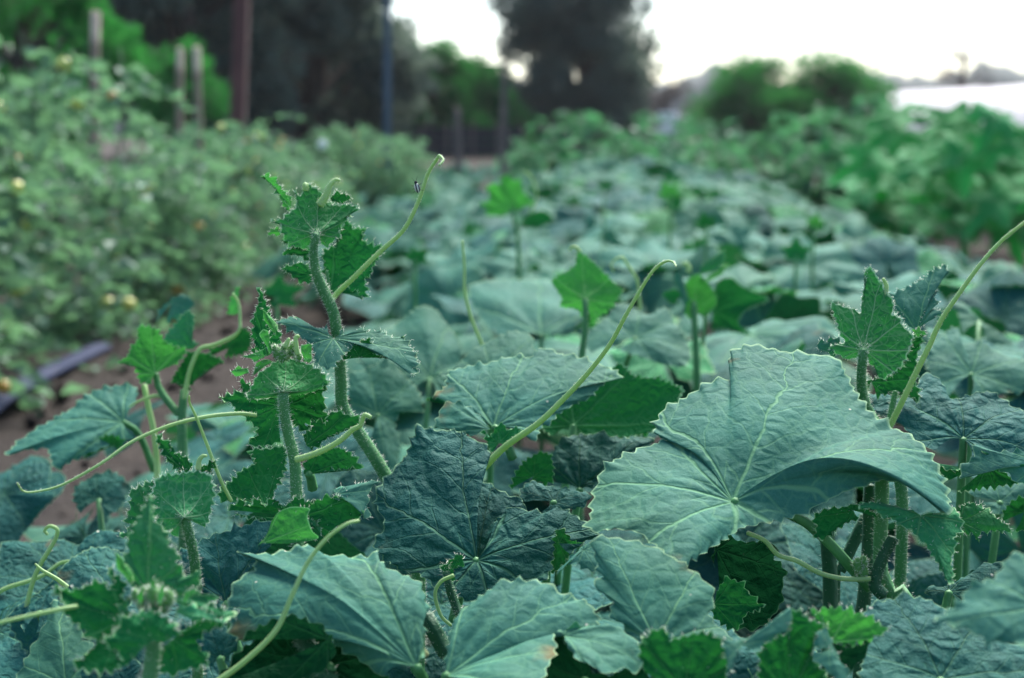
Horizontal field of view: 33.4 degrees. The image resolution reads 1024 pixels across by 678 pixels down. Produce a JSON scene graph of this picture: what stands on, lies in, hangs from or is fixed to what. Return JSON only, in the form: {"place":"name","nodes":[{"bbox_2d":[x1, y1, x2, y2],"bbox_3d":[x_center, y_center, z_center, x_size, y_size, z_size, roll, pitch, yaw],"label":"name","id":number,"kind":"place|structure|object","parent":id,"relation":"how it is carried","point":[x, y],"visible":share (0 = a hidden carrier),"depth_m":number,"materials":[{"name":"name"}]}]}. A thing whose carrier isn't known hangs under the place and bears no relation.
{"place":"outdoors","nodes":[
{"label":"outdoors","id":0,"kind":"place"},
{"bbox_2d":[0,138,1023,582],"bbox_3d":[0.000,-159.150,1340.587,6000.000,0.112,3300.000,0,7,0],"label":"ground","id":1,"kind":"structure","parent":0,"point":[128,462],"depth_m":5.05,"materials":[{"name":"soil"}]},
{"bbox_2d":[16,599,93,677],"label":"cucumber plant","id":2,"kind":"object","parent":1,"relation":"on","point":[57,644],"visible":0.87,"depth_m":0.91,"materials":[{"name":"green plant"}]},
{"bbox_2d":[0,343,110,411],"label":"irrigation hose","id":3,"kind":"object","parent":1,"relation":"on","point":[63,365],"visible":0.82,"depth_m":4.94,"materials":[{"name":"plastic"}]},
{"bbox_2d":[0,30,123,370],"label":"tomato plant","id":4,"kind":"object","parent":1,"relation":"on","point":[45,179],"visible":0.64,"depth_m":5.11,"materials":[{"name":"green plant"}]},
{"bbox_2d":[0,469,130,640],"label":"cucumber plant","id":5,"kind":"object","parent":1,"relation":"on","point":[106,490],"visible":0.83,"depth_m":1.26,"materials":[{"name":"green plant"}]},
{"bbox_2d":[0,76,136,264],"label":"tomato plant","id":6,"kind":"object","parent":1,"relation":"on","point":[79,117],"visible":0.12,"depth_m":9.54,"materials":[{"name":"green plant"}]},
{"bbox_2d":[0,0,150,152],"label":"green tree","id":7,"kind":"object","parent":1,"relation":"on","point":[17,16],"visible":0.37,"depth_m":16.81,"materials":[{"name":"green plant"}]},
{"bbox_2d":[0,62,165,416],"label":"tomato plant","id":8,"kind":"object","parent":1,"relation":"on","point":[22,267],"visible":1,"depth_m":4.46,"materials":[{"name":"green plant"}]},
{"bbox_2d":[86,11,99,284],"bbox_3d":[-1.768,-0.744,7.200,0.039,1.273,0.190,1,7,9],"label":"wooden stake","id":9,"kind":"object","parent":1,"relation":"on","point":[94,50],"visible":0.32,"depth_m":7.18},
{"bbox_2d":[0,38,197,351],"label":"tomato plant","id":10,"kind":"object","parent":1,"relation":"on","point":[61,327],"visible":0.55,"depth_m":5.82,"materials":[{"name":"green plant"}]},
{"bbox_2d":[0,0,199,140],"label":"dark tree","id":11,"kind":"object","parent":1,"relation":"on","point":[35,64],"visible":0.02,"depth_m":40.83,"materials":[{"name":"green plant"}]},
{"bbox_2d":[0,494,238,677],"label":"cucumber plant","id":12,"kind":"object","parent":1,"relation":"on","point":[149,567],"visible":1,"depth_m":0.79,"materials":[{"name":"green plant"}]},
{"bbox_2d":[4,287,252,551],"bbox_3d":[-0.321,0.238,1.521,0.202,0.577,0.232,0,7,0],"label":"cucumber plant","id":13,"kind":"object","parent":1,"relation":"on","point":[94,421],"visible":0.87,"depth_m":1.43,"materials":[{"name":"green plant"}]},
{"bbox_2d":[31,78,246,324],"bbox_3d":[-1.442,-0.519,6.580,0.861,0.961,0.796,-6,9,-41],"label":"tomato plant","id":14,"kind":"object","parent":1,"relation":"on","point":[165,217],"visible":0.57,"depth_m":6.55,"materials":[{"name":"green plant"}]},
{"bbox_2d":[126,110,205,236],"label":"tomato plant","id":15,"kind":"object","parent":1,"relation":"on","point":[159,155],"visible":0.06,"depth_m":11.44,"materials":[{"name":"green plant"}]},
{"bbox_2d":[118,433,218,677],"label":"cucumber plant","id":16,"kind":"object","parent":1,"relation":"on","point":[184,497],"visible":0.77,"depth_m":0.94,"materials":[{"name":"green plant"}]},
{"bbox_2d":[40,0,309,156],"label":"dark tree","id":17,"kind":"object","parent":1,"relation":"on","point":[170,22],"visible":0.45,"depth_m":41.16,"materials":[{"name":"green plant"}]},
{"bbox_2d":[81,108,273,302],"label":"tomato plant","id":18,"kind":"object","parent":1,"relation":"on","point":[208,235],"visible":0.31,"depth_m":7.25,"materials":[{"name":"green plant"}]},
{"bbox_2d":[125,36,230,157],"bbox_3d":[-4.637,-3.133,23.972,1.631,2.219,1.752,0,7,0],"label":"green tree","id":19,"kind":"object","parent":1,"relation":"on","point":[160,109],"visible":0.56,"depth_m":23.60,"materials":[{"name":"green plant"}]},
{"bbox_2d":[176,47,183,255],"bbox_3d":[-1.856,-1.001,9.499,0.038,1.238,0.184,1,7,7],"label":"wooden stake","id":20,"kind":"object","parent":1,"relation":"on","point":[179,86],"visible":0.4,"depth_m":9.48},
{"bbox_2d":[0,400,374,571],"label":"cucumber plant","id":21,"kind":"object","parent":1,"relation":"on","point":[20,511],"visible":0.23,"depth_m":1.70,"materials":[{"name":"plant"}]},
{"bbox_2d":[0,283,394,516],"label":"soil clods","id":22,"kind":"object","parent":1,"relation":"on","point":[31,420],"visible":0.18,"depth_m":4.71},
{"bbox_2d":[16,287,379,549],"bbox_3d":[-0.148,0.279,1.006,0.130,0.615,0.236,5,9,38],"label":"cucumber plant","id":23,"kind":"object","parent":1,"relation":"on","point":[298,382],"visible":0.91,"depth_m":1.00,"materials":[{"name":"green plant"}]},
{"bbox_2d":[193,46,205,276],"bbox_3d":[-1.554,-0.859,8.500,0.040,1.192,0.184,-2,7,-13],"label":"wooden stake","id":24,"kind":"object","parent":1,"relation":"on","point":[197,78],"visible":0.42,"depth_m":8.48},
{"bbox_2d":[170,116,303,273],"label":"tomato plant","id":25,"kind":"object","parent":1,"relation":"on","point":[259,218],"visible":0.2,"depth_m":8.70,"materials":[{"name":"green plant"}]},
{"bbox_2d":[228,0,249,249],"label":"wooden post","id":26,"kind":"object","parent":1,"relation":"on","point":[240,39],"visible":0.46,"depth_m":8.96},
{"bbox_2d":[156,118,327,289],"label":"tomato plant","id":27,"kind":"object","parent":1,"relation":"on","point":[262,160],"visible":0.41,"depth_m":7.98,"materials":[{"name":"green plant"}]},
{"bbox_2d":[217,108,342,260],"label":"tomato plant","id":28,"kind":"object","parent":1,"relation":"on","point":[285,166],"visible":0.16,"depth_m":9.58,"materials":[{"name":"green plant"}]},
{"bbox_2d":[262,275,305,405],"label":"cucumber plant","id":29,"kind":"object","parent":1,"relation":"on","point":[280,291],"visible":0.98,"depth_m":2.20,"materials":[{"name":"green plant"}]},
{"bbox_2d":[176,519,430,677],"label":"cucumber plant","id":30,"kind":"object","parent":1,"relation":"on","point":[307,611],"visible":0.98,"depth_m":0.87,"materials":[{"name":"green plant"}]},
{"bbox_2d":[0,470,614,677],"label":"cucumber plant","id":31,"kind":"object","parent":1,"relation":"on","point":[19,560],"visible":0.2,"depth_m":1.26,"materials":[{"name":"plant"}]},
{"bbox_2d":[255,117,363,244],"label":"tomato plant","id":32,"kind":"object","parent":1,"relation":"on","point":[308,157],"visible":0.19,"depth_m":10.79,"materials":[{"name":"green plant"}]},
{"bbox_2d":[193,0,442,161],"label":"dark tree","id":33,"kind":"object","parent":1,"relation":"on","point":[323,28],"visible":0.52,"depth_m":44.75,"materials":[{"name":"green plant"}]},
{"bbox_2d":[24,320,672,541],"bbox_3d":[-0.197,0.123,2.316,0.795,0.364,1.056,0,7,0],"label":"cucumber plant","id":34,"kind":"object","parent":1,"relation":"on","point":[238,448],"visible":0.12,"depth_m":2.20,"materials":[{"name":"plant"}]},
{"bbox_2d":[260,154,444,676],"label":"cucumber plant","id":35,"kind":"object","parent":1,"relation":"on","point":[310,220],"visible":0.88,"depth_m":1.12,"materials":[{"name":"green plant"}]},
{"bbox_2d":[296,121,411,207],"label":"tomato plant","id":36,"kind":"object","parent":1,"relation":"on","point":[344,159],"visible":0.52,"depth_m":12.29,"materials":[{"name":"green plant"}]},
{"bbox_2d":[250,205,485,307],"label":"cucumber plant","id":37,"kind":"object","parent":1,"relation":"on","point":[421,231],"visible":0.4,"depth_m":6.88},
{"bbox_2d":[334,127,434,208],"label":"tomato plant","id":38,"kind":"object","parent":1,"relation":"on","point":[381,170],"visible":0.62,"depth_m":12.27,"materials":[{"name":"green plant"}]},
{"bbox_2d":[383,0,390,195],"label":"metal post","id":39,"kind":"object","parent":1,"relation":"on","point":[387,70],"visible":0.62,"depth_m":12.98,"materials":[{"name":"metal"}]},
{"bbox_2d":[164,246,637,443],"bbox_3d":[-0.164,0.036,3.392,0.842,0.386,1.383,0,7,0],"label":"cucumber plant","id":40,"kind":"object","parent":1,"relation":"on","point":[438,288],"visible":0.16,"depth_m":3.66,"materials":[{"name":"plant"}]},
{"bbox_2d":[347,305,462,472],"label":"cucumber plant","id":41,"kind":"object","parent":1,"relation":"on","point":[384,392],"visible":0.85,"depth_m":1.53,"materials":[{"name":"green plant"}]},
{"bbox_2d":[369,634,449,677],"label":"cucumber plant","id":42,"kind":"object","parent":1,"relation":"on","point":[435,665],"visible":0.08,"depth_m":1.15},
{"bbox_2d":[373,137,447,204],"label":"tomato plant","id":43,"kind":"object","parent":1,"relation":"on","point":[421,171],"visible":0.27,"depth_m":14.06,"materials":[{"name":"green plant"}]},
{"bbox_2d":[345,181,488,226],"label":"cucumber plant","id":44,"kind":"object","parent":1,"relation":"on","point":[463,199],"visible":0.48,"depth_m":11.48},
{"bbox_2d":[404,246,429,310],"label":"cucumber plant","id":45,"kind":"object","parent":1,"relation":"on","point":[417,257],"visible":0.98,"depth_m":2.60,"materials":[{"name":"green plant"}]},
{"bbox_2d":[330,124,523,158],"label":"fence","id":46,"kind":"object","parent":1,"relation":"on","point":[471,147],"visible":0.45,"depth_m":51.46,"materials":[{"name":"grey wood"}]},
{"bbox_2d":[341,163,531,190],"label":"cucumber plant","id":47,"kind":"object","parent":1,"relation":"on","point":[463,176],"visible":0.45,"depth_m":20.09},
{"bbox_2d":[403,37,499,157],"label":"green tree","id":48,"kind":"object","parent":1,"relation":"on","point":[457,72],"visible":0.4,"depth_m":53.38,"materials":[{"name":"green plant"}]},
{"bbox_2d":[454,107,461,174],"bbox_3d":[-0.692,-2.429,21.999,0.119,1.115,0.222,0,7,0],"label":"wooden stake","id":49,"kind":"object","parent":1,"relation":"on","point":[458,140],"visible":0.77,"depth_m":21.95,"materials":[{"name":"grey wood"}]},
{"bbox_2d":[311,210,655,366],"bbox_3d":[-0.036,-0.168,5.132,0.884,0.392,2.440,0,7,0],"label":"cucumber plant","id":50,"kind":"object","parent":1,"relation":"on","point":[393,300],"visible":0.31,"depth_m":4.96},
{"bbox_2d":[372,423,599,677],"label":"cucumber plant","id":51,"kind":"object","parent":1,"relation":"on","point":[457,530],"visible":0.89,"depth_m":1.03,"materials":[{"name":"green plant"}]},
{"bbox_2d":[440,240,535,483],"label":"cucumber plant","id":52,"kind":"object","parent":1,"relation":"on","point":[511,344],"visible":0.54,"depth_m":1.48,"materials":[{"name":"green plant"}]},
{"bbox_2d":[461,51,540,156],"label":"green tree","id":53,"kind":"object","parent":1,"relation":"on","point":[487,84],"visible":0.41,"depth_m":54.98,"materials":[{"name":"green plant"}]},
{"bbox_2d":[500,63,507,176],"bbox_3d":[-0.099,-2.435,20.000,0.087,1.600,0.274,1,7,5],"label":"wooden stake","id":54,"kind":"object","parent":1,"relation":"on","point":[503,118],"visible":0.81,"depth_m":19.96,"materials":[{"name":"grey wood"}]},
{"bbox_2d":[493,134,538,179],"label":"crop bush","id":55,"kind":"object","parent":1,"relation":"on","point":[513,151],"visible":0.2,"depth_m":20.99,"materials":[{"name":"green plant"}]},
{"bbox_2d":[480,171,553,447],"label":"cucumber plant","id":56,"kind":"object","parent":1,"relation":"on","point":[507,194],"visible":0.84,"depth_m":2.91,"materials":[{"name":"green plant"}]},
{"bbox_2d":[420,167,636,267],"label":"cucumber plant","id":57,"kind":"object","parent":1,"relation":"on","point":[550,198],"visible":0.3,"depth_m":7.28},
{"bbox_2d":[441,576,649,677],"bbox_3d":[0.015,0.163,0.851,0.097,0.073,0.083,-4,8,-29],"label":"cucumber plant","id":58,"kind":"object","parent":1,"relation":"on","point":[519,627],"visible":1,"depth_m":0.85,"materials":[{"name":"green plant"}]},
{"bbox_2d":[504,109,601,176],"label":"crop bush","id":59,"kind":"object","parent":1,"relation":"on","point":[545,147],"visible":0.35,"depth_m":16.91,"materials":[{"name":"green plant"}]},
{"bbox_2d":[426,260,684,642],"bbox_3d":[0.025,0.245,1.210,0.184,0.628,0.334,1,7,7],"label":"cucumber plant","id":60,"kind":"object","parent":1,"relation":"on","point":[609,412],"visible":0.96,"depth_m":1.23,"materials":[{"name":"green plant"}]},
{"bbox_2d":[517,158,605,189],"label":"cucumber plant","id":61,"kind":"object","parent":1,"relation":"on","point":[576,168],"visible":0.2,"depth_m":12.27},
{"bbox_2d":[481,0,667,155],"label":"dark tree","id":62,"kind":"object","parent":1,"relation":"on","point":[556,41],"visible":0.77,"depth_m":58.16,"materials":[{"name":"green plant"}]},
{"bbox_2d":[484,433,664,613],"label":"cucumber plant","id":63,"kind":"object","parent":1,"relation":"on","point":[503,470],"visible":0.06,"depth_m":1.84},
{"bbox_2d":[468,278,691,451],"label":"cucumber plant","id":64,"kind":"object","parent":1,"relation":"on","point":[504,306],"visible":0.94,"depth_m":2.11,"materials":[{"name":"green plant"}]},
{"bbox_2d":[551,245,623,556],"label":"cucumber plant","id":65,"kind":"object","parent":1,"relation":"on","point":[583,285],"visible":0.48,"depth_m":1.61,"materials":[{"name":"green plant"}]},
{"bbox_2d":[531,107,664,175],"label":"crop bush","id":66,"kind":"object","parent":1,"relation":"on","point":[624,139],"visible":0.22,"depth_m":14.38,"materials":[{"name":"green plant"}]},
{"bbox_2d":[425,515,852,677],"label":"cucumber plant","id":67,"kind":"object","parent":1,"relation":"on","point":[799,591],"visible":0.11,"depth_m":1.39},
{"bbox_2d":[592,154,704,182],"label":"cucumber plant","id":68,"kind":"object","parent":1,"relation":"on","point":[655,169],"visible":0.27,"depth_m":11.26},
{"bbox_2d":[607,107,706,162],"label":"crop bush","id":69,"kind":"object","parent":1,"relation":"on","point":[644,116],"visible":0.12,"depth_m":16.97,"materials":[{"name":"green plant"}]},
{"bbox_2d":[656,182,680,250],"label":"cucumber plant","id":70,"kind":"object","parent":1,"relation":"on","point":[667,192],"visible":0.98,"depth_m":3.40,"materials":[{"name":"green plant"}]},
{"bbox_2d":[633,77,709,146],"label":"dry tree","id":71,"kind":"object","parent":1,"relation":"on","point":[667,95],"visible":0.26,"depth_m":79.30,"materials":[{"name":"brown plant"}]},
{"bbox_2d":[578,163,792,228],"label":"cucumber plant","id":72,"kind":"object","parent":1,"relation":"on","point":[621,193],"visible":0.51,"depth_m":7.14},
{"bbox_2d":[640,111,735,171],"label":"crop bush","id":73,"kind":"object","parent":1,"relation":"on","point":[687,133],"visible":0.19,"depth_m":14.97,"materials":[{"name":"green plant"}]},
{"bbox_2d":[610,249,768,391],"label":"cucumber plant","id":74,"kind":"object","parent":1,"relation":"on","point":[729,301],"visible":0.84,"depth_m":1.89,"materials":[{"name":"green plant"}]},
{"bbox_2d":[554,198,853,338],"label":"cucumber plant","id":75,"kind":"object","parent":1,"relation":"on","point":[758,220],"visible":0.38,"depth_m":5.08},
{"bbox_2d":[555,534,890,677],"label":"cucumber plant","id":76,"kind":"object","parent":1,"relation":"on","point":[662,606],"visible":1,"depth_m":0.82,"materials":[{"name":"green plant"}]},
{"bbox_2d":[667,161,800,197],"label":"cucumber plant","id":77,"kind":"object","parent":1,"relation":"on","point":[715,177],"visible":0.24,"depth_m":10.73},
{"bbox_2d":[677,124,795,183],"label":"crop bush","id":78,"kind":"object","parent":1,"relation":"on","point":[697,148],"visible":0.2,"depth_m":13.01,"materials":[{"name":"green plant"}]},
{"bbox_2d":[682,48,823,157],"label":"green tree","id":79,"kind":"object","parent":1,"relation":"on","point":[741,86],"visible":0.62,"depth_m":54.11,"materials":[{"name":"green plant"}]},
{"bbox_2d":[716,106,816,200],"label":"crop bush","id":80,"kind":"object","parent":1,"relation":"on","point":[762,158],"visible":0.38,"depth_m":15.91,"materials":[{"name":"green plant"}]},
{"bbox_2d":[597,224,977,459],"bbox_3d":[0.542,0.027,3.375,0.850,0.464,1.391,0,7,0],"label":"cucumber plant","id":81,"kind":"object","parent":1,"relation":"on","point":[836,263],"visible":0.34,"depth_m":3.38,"materials":[{"name":"plant"}]},
{"bbox_2d":[710,180,870,234],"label":"cucumber plant","id":82,"kind":"object","parent":1,"relation":"on","point":[831,216],"visible":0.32,"depth_m":7.32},
{"bbox_2d":[779,235,811,295],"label":"cucumber plant","id":83,"kind":"object","parent":1,"relation":"on","point":[795,250],"visible":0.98,"depth_m":2.81,"materials":[{"name":"green plant"}]},
{"bbox_2d":[568,264,1023,545],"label":"cucumber plant","id":84,"kind":"object","parent":1,"relation":"on","point":[787,320],"visible":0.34,"depth_m":2.29,"materials":[{"name":"plant"}]},
{"bbox_2d":[582,344,1011,677],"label":"cucumber plant","id":85,"kind":"object","parent":1,"relation":"on","point":[765,435],"visible":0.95,"depth_m":0.99,"materials":[{"name":"green plant"}]},
{"bbox_2d":[761,105,857,209],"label":"crop bush","id":86,"kind":"object","parent":1,"relation":"on","point":[799,186],"visible":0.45,"depth_m":11.88,"materials":[{"name":"green plant"}]},
{"bbox_2d":[805,213,824,289],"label":"cucumber plant","id":87,"kind":"object","parent":1,"relation":"on","point":[815,221],"visible":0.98,"depth_m":3.21,"materials":[{"name":"green plant"}]},
{"bbox_2d":[740,44,902,157],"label":"green tree","id":88,"kind":"object","parent":1,"relation":"on","point":[837,87],"visible":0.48,"depth_m":54.20,"materials":[{"name":"green plant"}]},
{"bbox_2d":[831,139,919,193],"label":"squash plant","id":89,"kind":"object","parent":1,"relation":"on","point":[843,163],"depth_m":11.56,"materials":[{"name":"green plant"}]},
{"bbox_2d":[812,87,946,238],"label":"crop bush","id":90,"kind":"object","parent":1,"relation":"on","point":[873,100],"visible":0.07,"depth_m":11.96,"materials":[{"name":"green plant"}]},
{"bbox_2d":[766,488,1016,651],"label":"cucumber plant","id":91,"kind":"object","parent":1,"relation":"on","point":[922,576],"visible":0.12,"depth_m":1.36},
{"bbox_2d":[771,205,1020,281],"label":"cucumber plant","id":92,"kind":"object","parent":1,"relation":"on","point":[929,256],"visible":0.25,"depth_m":5.26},
{"bbox_2d":[820,143,983,258],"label":"squash plant","id":93,"kind":"object","parent":1,"relation":"on","point":[866,198],"visible":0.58,"depth_m":8.81,"materials":[{"name":"green plant"}]},
{"bbox_2d":[801,84,1023,131],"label":"greenhouse","id":94,"kind":"object","parent":1,"relation":"on","point":[950,98],"visible":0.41,"depth_m":59.47,"materials":[{"name":"white plastic"}]},
{"bbox_2d":[810,439,1023,644],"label":"cucumber plant","id":95,"kind":"object","parent":1,"relation":"on","point":[1007,545],"visible":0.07,"depth_m":1.67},
{"bbox_2d":[817,221,1023,588],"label":"cucumber plant","id":96,"kind":"object","parent":1,"relation":"on","point":[880,337],"visible":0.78,"depth_m":1.10,"materials":[{"name":"green plant"}]},
{"bbox_2d":[851,126,1023,237],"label":"squash plant","id":97,"kind":"object","parent":1,"relation":"on","point":[904,229],"visible":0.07,"depth_m":10.04,"materials":[{"name":"green plant"}]},
{"bbox_2d":[856,590,1023,677],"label":"cucumber plant","id":98,"kind":"object","parent":1,"relation":"on","point":[917,641],"visible":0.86,"depth_m":0.86,"materials":[{"name":"green plant"}]},
{"bbox_2d":[857,91,1023,268],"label":"squash plant","id":99,"kind":"object","parent":1,"relation":"on","point":[887,122],"visible":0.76,"depth_m":8.31,"materials":[{"name":"green plant"}]},
{"bbox_2d":[868,372,1023,607],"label":"cucumber plant","id":100,"kind":"object","parent":1,"relation":"on","point":[987,427],"visible":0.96,"depth_m":1.13,"materials":[{"name":"green plant"}]},
{"bbox_2d":[869,250,1023,400],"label":"cucumber plant","id":101,"kind":"object","parent":1,"relation":"on","point":[952,282],"visible":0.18,"depth_m":3.20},
{"bbox_2d":[932,41,1000,87],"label":"dry tree","id":102,"kind":"object","parent":1,"relation":"on","point":[962,75],"visible":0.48,"depth_m":71.50,"materials":[{"name":"white plant"}]},
{"bbox_2d":[915,99,1023,254],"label":"squash plant","id":103,"kind":"object","parent":1,"relation":"on","point":[962,107],"visible":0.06,"depth_m":9.95,"materials":[{"name":"green plant"}]},
{"bbox_2d":[925,301,1023,576],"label":"cucumber plant","id":104,"kind":"object","parent":1,"relation":"on","point":[952,361],"visible":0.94,"depth_m":1.51,"materials":[{"name":"green plant"}]},
{"bbox_2d":[928,129,1023,247],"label":"squash plant","id":105,"kind":"object","parent":1,"relation":"on","point":[1000,201],"visible":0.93,"depth_m":8.15,"materials":[{"name":"green plant"}]},
{"bbox_2d":[934,551,1023,646],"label":"cucumber plant","id":106,"kind":"object","parent":1,"relation":"on","point":[990,611],"visible":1,"depth_m":0.74,"materials":[{"name":"green plant"}]},
{"bbox_2d":[5,0,1023,85],"label":"sky","id":107,"kind":"structure","parent":0,"point":[907,38],"materials":[{"name":"white"}]},
{"bbox_2d":[80,59,1023,137],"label":"hills","id":108,"kind":"structure","parent":0,"point":[1009,76],"depth_m":425.26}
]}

